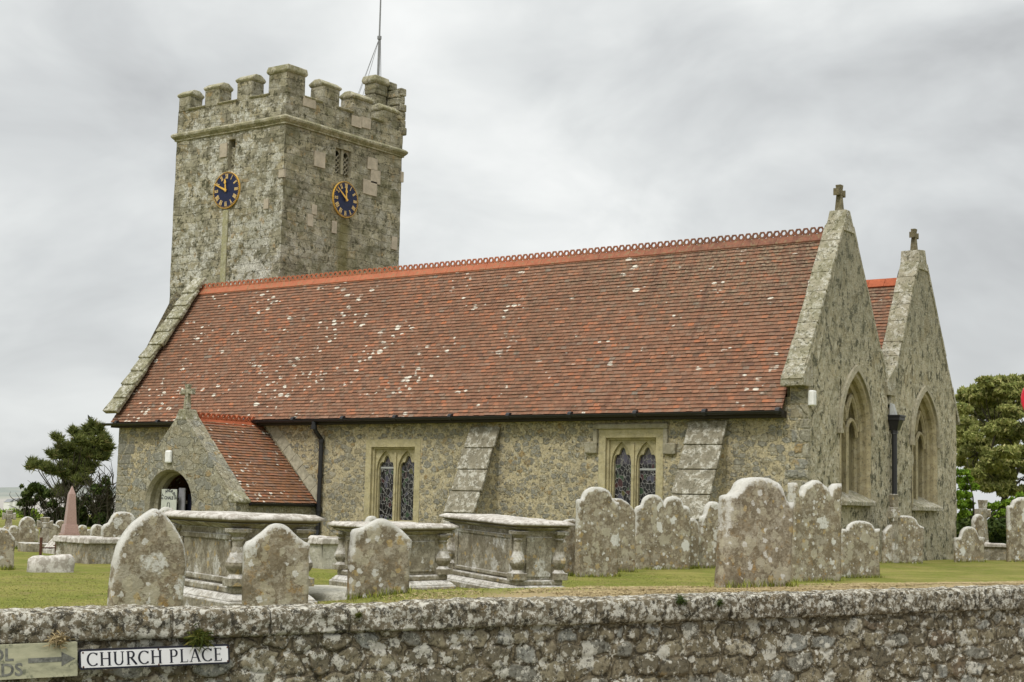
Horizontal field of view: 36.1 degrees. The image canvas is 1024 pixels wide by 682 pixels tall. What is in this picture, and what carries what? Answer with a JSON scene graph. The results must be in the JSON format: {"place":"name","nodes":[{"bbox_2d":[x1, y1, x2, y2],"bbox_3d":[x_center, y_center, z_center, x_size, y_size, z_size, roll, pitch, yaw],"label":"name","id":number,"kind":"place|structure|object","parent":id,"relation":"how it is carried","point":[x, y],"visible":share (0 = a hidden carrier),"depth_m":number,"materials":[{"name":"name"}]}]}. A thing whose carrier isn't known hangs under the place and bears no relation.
{"place":"outdoors","nodes":[
{"label":"outdoors","id":0,"kind":"place"},
{"bbox_2d":[0,487,115,496],"bbox_3d":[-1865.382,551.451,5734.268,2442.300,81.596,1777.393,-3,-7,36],"label":"hills","id":1,"kind":"structure","parent":0,"point":[5,491],"depth_m":5535.08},
{"bbox_2d":[0,496,115,513],"bbox_3d":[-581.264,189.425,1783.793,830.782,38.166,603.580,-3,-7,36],"label":"fields","id":2,"kind":"structure","parent":0,"point":[4,498],"depth_m":1703.84,"materials":[{"name":"green plant"}]},
{"bbox_2d":[0,514,1023,608],"bbox_3d":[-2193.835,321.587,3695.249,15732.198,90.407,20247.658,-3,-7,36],"label":"ground","id":3,"kind":"structure","parent":0,"point":[948,570],"depth_m":23.72,"materials":[{"name":"green plant"}]},
{"bbox_2d":[0,528,14,569],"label":"headstone","id":4,"kind":"object","parent":3,"relation":"on","point":[7,543],"visible":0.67,"depth_m":23.44,"materials":[{"name":"grey stone"}]},
{"bbox_2d":[3,499,13,509],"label":"farmhouse","id":5,"kind":"object","parent":3,"relation":"on","point":[7,502],"visible":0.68,"depth_m":1446.70,"materials":[{"name":"grey paint"}]},
{"bbox_2d":[2,510,15,530],"bbox_3d":[-12.833,4.660,40.044,0.840,0.694,0.672,5,-7,-30],"label":"grave cross","id":6,"kind":"object","parent":3,"relation":"on","point":[9,515],"visible":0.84,"depth_m":39.99,"materials":[{"name":"stone"}]},
{"bbox_2d":[9,525,18,547],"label":"headstone","id":7,"kind":"object","parent":3,"relation":"on","point":[14,530],"visible":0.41,"depth_m":32.17,"materials":[{"name":"grey stone"}]},
{"bbox_2d":[12,498,21,509],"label":"farmhouse","id":8,"kind":"object","parent":3,"relation":"on","point":[15,503],"visible":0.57,"depth_m":1446.78,"materials":[{"name":"grey paint"}]},
{"bbox_2d":[0,508,41,517],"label":"field hedge","id":9,"kind":"object","parent":3,"relation":"on","point":[14,511],"visible":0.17,"depth_m":74.90,"materials":[{"name":"green plant"}]},
{"bbox_2d":[18,516,35,541],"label":"headstone","id":10,"kind":"object","parent":3,"relation":"on","point":[27,528],"visible":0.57,"depth_m":32.73,"materials":[{"name":"grey stone"}]},
{"bbox_2d":[18,517,52,551],"bbox_3d":[-9.240,3.823,31.027,0.840,0.683,0.672,5,-7,-30],"label":"grave cross","id":11,"kind":"object","parent":3,"relation":"on","point":[44,525],"visible":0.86,"depth_m":30.95,"materials":[{"name":"stone"}]},
{"bbox_2d":[35,529,38,540],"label":"headstone","id":12,"kind":"object","parent":3,"relation":"on","point":[36,534],"visible":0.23,"depth_m":35.79,"materials":[{"name":"grey stone"}]},
{"bbox_2d":[39,537,55,554],"bbox_3d":[-8.407,3.859,29.148,0.107,0.437,1.021,-2,-7,29],"label":"grave railing","id":13,"kind":"object","parent":3,"relation":"on","point":[40,546],"visible":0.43,"depth_m":28.71,"materials":[{"name":"metal"}]},
{"bbox_2d":[43,538,54,553],"bbox_3d":[-8.646,4.005,30.027,0.420,0.530,0.840,5,-7,-30],"label":"coped stone","id":14,"kind":"object","parent":3,"relation":"on","point":[50,543],"visible":0.06,"depth_m":30.00,"materials":[{"name":"grey stone"}]},
{"bbox_2d":[27,554,74,572],"bbox_3d":[-6.736,3.324,22.947,0.690,0.416,0.361,5,-7,-30],"label":"broken stone","id":15,"kind":"object","parent":3,"relation":"on","point":[62,563],"visible":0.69,"depth_m":22.81,"materials":[{"name":"grey stone"}]},
{"bbox_2d":[49,524,57,540],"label":"headstone","id":16,"kind":"object","parent":3,"relation":"on","point":[53,532],"visible":0.21,"depth_m":34.52,"materials":[{"name":"grey stone"}]},
{"bbox_2d":[56,520,63,534],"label":"headstone","id":17,"kind":"object","parent":3,"relation":"on","point":[59,523],"visible":0.19,"depth_m":36.11,"materials":[{"name":"grey stone"}]},
{"bbox_2d":[8,459,115,526],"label":"thorn thicket","id":18,"kind":"object","parent":3,"relation":"on","point":[101,509],"visible":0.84,"depth_m":56.61,"materials":[{"name":"green plant"}]},
{"bbox_2d":[54,486,79,554],"bbox_3d":[-8.310,3.474,29.535,0.433,1.496,0.433,5,-7,-30],"label":"obelisk","id":19,"kind":"object","parent":3,"relation":"on","point":[69,527],"visible":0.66,"depth_m":29.48,"materials":[{"name":"pink stone"}]},
{"bbox_2d":[24,417,117,506],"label":"pine tree","id":20,"kind":"object","parent":3,"relation":"on","point":[85,447],"visible":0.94,"depth_m":61.22,"materials":[{"name":"green plant"}]},
{"bbox_2d":[78,525,86,535],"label":"headstone","id":21,"kind":"object","parent":3,"relation":"on","point":[82,530],"visible":0.28,"depth_m":36.00,"materials":[{"name":"grey stone"}]},
{"bbox_2d":[52,535,119,563],"bbox_3d":[-7.146,3.618,26.500,0.732,0.631,1.296,7,-8,-42],"label":"kerb tomb","id":22,"kind":"object","parent":3,"relation":"on","point":[90,549],"visible":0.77,"depth_m":26.09,"materials":[{"name":"stone"}]},
{"bbox_2d":[90,524,101,535],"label":"headstone","id":23,"kind":"object","parent":3,"relation":"on","point":[95,529],"visible":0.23,"depth_m":30.99,"materials":[{"name":"grey stone"}]},
{"bbox_2d":[101,511,134,536],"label":"headstone","id":24,"kind":"object","parent":3,"relation":"on","point":[118,524],"visible":0.3,"depth_m":27.99,"materials":[{"name":"grey stone"}]},
{"bbox_2d":[107,509,185,606],"bbox_3d":[-3.008,2.009,12.935,0.601,1.255,0.165,9,-9,-30],"label":"headstone","id":25,"kind":"object","parent":3,"relation":"on","point":[148,564],"visible":0.56,"depth_m":12.89,"materials":[{"name":"grey stone"}]},
{"bbox_2d":[159,507,173,523],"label":"headstone","id":26,"kind":"object","parent":3,"relation":"on","point":[163,509],"visible":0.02,"depth_m":26.02,"materials":[{"name":"grey stone"}]},
{"bbox_2d":[161,489,177,509],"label":"notice board","id":27,"kind":"object","parent":3,"relation":"on","point":[168,497],"visible":0.66,"depth_m":42.01,"materials":[{"name":"white paper"}]},
{"bbox_2d":[178,488,185,510],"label":"display panel","id":28,"kind":"object","parent":3,"relation":"on","point":[182,499],"visible":0.53,"depth_m":42.02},
{"bbox_2d":[163,510,324,605],"bbox_3d":[-2.618,2.217,14.906,0.934,1.181,1.960,5,-7,-30],"label":"chest tomb","id":29,"kind":"object","parent":3,"relation":"on","point":[214,542],"visible":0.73,"depth_m":14.36,"materials":[{"name":"stone"}]},
{"bbox_2d":[242,523,309,605],"bbox_3d":[-1.944,2.039,12.917,0.556,1.072,0.114,4,-6,-30],"label":"headstone","id":30,"kind":"object","parent":3,"relation":"on","point":[275,567],"visible":0.62,"depth_m":12.88,"materials":[{"name":"grey stone"}]},
{"bbox_2d":[307,535,338,568],"bbox_3d":[-3.284,3.722,26.998,0.759,0.731,1.296,6,-7,-36],"label":"kerb tomb","id":31,"kind":"object","parent":3,"relation":"on","point":[322,550],"visible":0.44,"depth_m":26.44,"materials":[{"name":"stone"}]},
{"bbox_2d":[308,585,347,600],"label":"ledger slab","id":32,"kind":"structure","parent":3,"relation":"on","point":[323,592],"depth_m":14.65,"materials":[{"name":"stone"}]},
{"bbox_2d":[364,516,376,521],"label":"headstone","id":33,"kind":"object","parent":3,"relation":"on","point":[369,518],"visible":0.06,"depth_m":23.00,"materials":[{"name":"grey stone"}]},
{"bbox_2d":[346,518,411,598],"bbox_3d":[-1.240,2.165,14.633,0.611,1.018,0.111,6,-8,-30],"label":"headstone","id":34,"kind":"object","parent":3,"relation":"on","point":[379,552],"visible":0.67,"depth_m":14.59,"materials":[{"name":"grey stone"}]},
{"bbox_2d":[327,521,458,589],"bbox_3d":[-1.555,2.912,20.181,0.932,1.167,1.915,4,-6,-32],"label":"chest tomb","id":35,"kind":"object","parent":3,"relation":"on","point":[430,561],"visible":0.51,"depth_m":19.58,"materials":[{"name":"stone"}]},
{"bbox_2d":[439,513,575,588],"bbox_3d":[-0.121,3.045,21.354,0.942,1.308,2.106,5,-5,-30],"label":"chest tomb","id":36,"kind":"object","parent":3,"relation":"on","point":[490,551],"visible":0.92,"depth_m":20.72,"materials":[{"name":"stone"}]},
{"bbox_2d":[0,584,1023,681],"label":"boundary wall","id":37,"kind":"structure","parent":3,"relation":"on","point":[972,633],"depth_m":11.12,"materials":[{"name":"grey stone"}]},
{"bbox_2d":[0,641,77,679],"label":"direction sign","id":38,"kind":"object","parent":37,"relation":"attached to","point":[28,660],"visible":1,"depth_m":9.13,"materials":[{"name":"beige metal"}]},
{"bbox_2d":[43,629,69,650],"bbox_3d":[-2.667,1.757,9.209,0.164,0.160,0.193,0,-6,17],"label":"grass tuft","id":39,"kind":"object","parent":37,"relation":"on","point":[59,639],"visible":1,"depth_m":9.18,"materials":[{"name":"beige plant"}]},
{"bbox_2d":[78,644,229,669],"bbox_3d":[-2.150,1.906,9.484,0.938,0.129,0.024,5,-7,-30],"label":"street sign","id":40,"kind":"object","parent":37,"relation":"attached to","point":[128,657],"visible":1,"depth_m":9.46,"materials":[{"name":"white metal"}]},
{"bbox_2d":[181,623,217,655],"bbox_3d":[-1.923,1.830,9.643,0.246,0.204,0.253,-3,-7,36],"label":"grass tuft","id":41,"kind":"object","parent":37,"relation":"on","point":[198,637],"visible":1,"depth_m":9.60,"materials":[{"name":"green plant"}]},
{"bbox_2d":[355,612,362,617],"bbox_3d":[-1.000,1.785,10.196,0.066,0.056,0.062,1,-6,-1],"label":"grass tuft","id":42,"kind":"object","parent":37,"relation":"on","point":[358,614],"visible":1,"depth_m":10.20,"materials":[{"name":"green plant"}]},
{"bbox_2d":[675,593,688,605],"bbox_3d":[1.233,1.907,11.537,0.133,0.112,0.117,-3,-7,36],"label":"grass tuft","id":43,"kind":"object","parent":37,"relation":"on","point":[680,600],"visible":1,"depth_m":11.52,"materials":[{"name":"green plant"}]},
{"bbox_2d":[716,598,724,606],"bbox_3d":[1.533,1.957,11.717,0.117,0.106,0.118,6,-8,-38],"label":"grass tuft","id":44,"kind":"object","parent":37,"relation":"on","point":[719,602],"visible":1,"depth_m":11.69,"materials":[{"name":"green plant"}]},
{"bbox_2d":[0,541,1023,599],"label":"grass fringe","id":45,"kind":"object","parent":3,"relation":"on","point":[569,574],"depth_m":23.46,"materials":[{"name":"green plant"}]},
{"bbox_2d":[102,64,959,561],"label":"church","id":46,"kind":"structure","parent":3,"relation":"on","point":[312,348],"depth_m":40.78,"materials":[{"name":"stone"}]},
{"bbox_2d":[187,494,191,510],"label":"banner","id":47,"kind":"object","parent":46,"relation":"attached to","point":[189,503],"visible":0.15,"depth_m":42.17,"materials":[{"name":"fabric"}]},
{"bbox_2d":[358,0,381,93],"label":"flagpole","id":48,"kind":"object","parent":46,"relation":"on","point":[379,37],"visible":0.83,"depth_m":55.16,"materials":[{"name":"white metal"}]},
{"bbox_2d":[364,439,420,522],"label":"window","id":49,"kind":"structure","parent":46,"relation":"in","point":[392,466],"depth_m":41.37,"materials":[{"name":"stone"}]},
{"bbox_2d":[584,423,676,509],"bbox_3d":[2.835,3.262,36.966,2.500,2.630,0.400,-3,-7,36],"label":"window","id":50,"kind":"structure","parent":46,"relation":"in","point":[630,459],"depth_m":37.04,"materials":[{"name":"stone"}]},
{"bbox_2d":[838,365,876,505],"bbox_3d":[7.814,2.182,36.423,0.670,3.256,1.970,-3,-7,36],"label":"window","id":51,"kind":"structure","parent":46,"relation":"in","point":[856,430],"depth_m":36.87,"materials":[{"name":"stone"}]},
{"bbox_2d":[910,385,942,510],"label":"window","id":52,"kind":"structure","parent":46,"relation":"in","point":[925,426],"depth_m":40.24,"materials":[{"name":"stone"}]},
{"bbox_2d":[563,519,575,574],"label":"headstone","id":53,"kind":"object","parent":3,"relation":"on","point":[569,546],"visible":0.38,"depth_m":25.73,"materials":[{"name":"grey stone"}]},
{"bbox_2d":[574,487,618,576],"bbox_3d":[1.387,3.263,25.642,0.798,1.755,0.129,5,-7,-30],"label":"headstone","id":54,"kind":"object","parent":3,"relation":"on","point":[597,533],"visible":0.78,"depth_m":25.59,"materials":[{"name":"grey stone"}]},
{"bbox_2d":[612,498,635,571],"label":"headstone","id":55,"kind":"object","parent":3,"relation":"on","point":[626,553],"visible":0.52,"depth_m":27.85,"materials":[{"name":"grey stone"}]},
{"bbox_2d":[634,494,690,569],"bbox_3d":[2.816,3.734,29.479,1.264,1.690,0.112,5,-7,-30],"label":"headstone","id":56,"kind":"object","parent":3,"relation":"on","point":[662,533],"visible":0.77,"depth_m":29.43,"materials":[{"name":"grey stone"}]},
{"bbox_2d":[320,580,1023,603],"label":"cut grass","id":57,"kind":"structure","parent":3,"relation":"on","point":[843,586],"depth_m":13.90,"materials":[{"name":"plant"}]},
{"bbox_2d":[690,518,698,566],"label":"headstone","id":58,"kind":"object","parent":3,"relation":"on","point":[694,539],"visible":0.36,"depth_m":30.14,"materials":[{"name":"grey stone"}]},
{"bbox_2d":[699,501,717,567],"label":"headstone","id":59,"kind":"object","parent":3,"relation":"on","point":[708,522],"visible":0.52,"depth_m":30.47,"materials":[{"name":"grey stone"}]},
{"bbox_2d":[714,477,793,587],"bbox_3d":[2.239,1.914,14.498,0.770,1.310,0.200,8,-8,-30],"label":"headstone","id":60,"kind":"object","parent":3,"relation":"on","point":[754,531],"visible":0.71,"depth_m":14.40,"materials":[{"name":"grey stone"}]},
{"bbox_2d":[787,480,841,581],"bbox_3d":[4.989,3.278,25.927,1.055,1.957,0.191,5,-7,-30],"label":"headstone","id":61,"kind":"object","parent":3,"relation":"on","point":[816,540],"visible":0.81,"depth_m":25.85,"materials":[{"name":"grey stone"}]},
{"bbox_2d":[841,521,879,577],"bbox_3d":[6.092,3.801,27.540,0.894,1.296,0.101,5,-7,-30],"label":"headstone","id":62,"kind":"object","parent":3,"relation":"on","point":[860,547],"visible":0.73,"depth_m":27.51,"materials":[{"name":"grey stone"}]},
{"bbox_2d":[887,494,899,562],"bbox_3d":[8.810,4.326,36.252,0.274,1.578,0.179,5,-7,-30],"label":"grave cross","id":63,"kind":"object","parent":3,"relation":"on","point":[893,514],"visible":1,"depth_m":36.20,"materials":[{"name":"stone"}]},
{"bbox_2d":[881,515,923,563],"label":"headstone","id":64,"kind":"object","parent":3,"relation":"on","point":[911,537],"visible":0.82,"depth_m":36.40,"materials":[{"name":"grey stone"}]},
{"bbox_2d":[953,526,983,561],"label":"headstone","id":65,"kind":"object","parent":3,"relation":"on","point":[968,542],"visible":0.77,"depth_m":38.61,"materials":[{"name":"grey stone"}]},
{"bbox_2d":[971,514,984,542],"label":"headstone","id":66,"kind":"object","parent":3,"relation":"on","point":[977,523],"visible":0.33,"depth_m":41.06,"materials":[{"name":"grey stone"}]},
{"bbox_2d":[956,517,1005,543],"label":"yew hedge","id":67,"kind":"object","parent":3,"relation":"on","point":[996,530],"visible":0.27,"depth_m":57.44,"materials":[{"name":"green plant"}]},
{"bbox_2d":[975,500,990,541],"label":"grave cross","id":68,"kind":"object","parent":3,"relation":"on","point":[983,511],"visible":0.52,"depth_m":44.03,"materials":[{"name":"stone"}]},
{"bbox_2d":[955,373,1023,520],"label":"holm oak","id":69,"kind":"object","parent":3,"relation":"on","point":[992,404],"visible":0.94,"depth_m":64.75,"materials":[{"name":"green plant"}]},
{"bbox_2d":[956,467,1023,520],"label":"elder bush","id":70,"kind":"object","parent":3,"relation":"on","point":[966,503],"visible":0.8,"depth_m":59.32,"materials":[{"name":"green plant"}]},
{"bbox_2d":[984,542,1005,559],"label":"kerb tomb","id":71,"kind":"object","parent":3,"relation":"on","point":[994,551],"visible":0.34,"depth_m":40.96,"materials":[{"name":"stone"}]},
{"bbox_2d":[1006,497,1023,561],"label":"headstone","id":72,"kind":"object","parent":3,"relation":"on","point":[1015,529],"visible":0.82,"depth_m":39.91,"materials":[{"name":"grey stone"}]},
{"bbox_2d":[0,0,1023,519],"label":"sky","id":73,"kind":"structure","parent":0,"point":[533,126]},
{"label":"road","id":74,"kind":"structure","parent":0,"visible":0},
{"bbox_2d":[1021,388,1023,409],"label":"road sign","id":75,"kind":"object","parent":74,"relation":"on","point":[1022,398],"visible":1,"depth_m":10.50,"materials":[{"name":"metal"}]}
]}

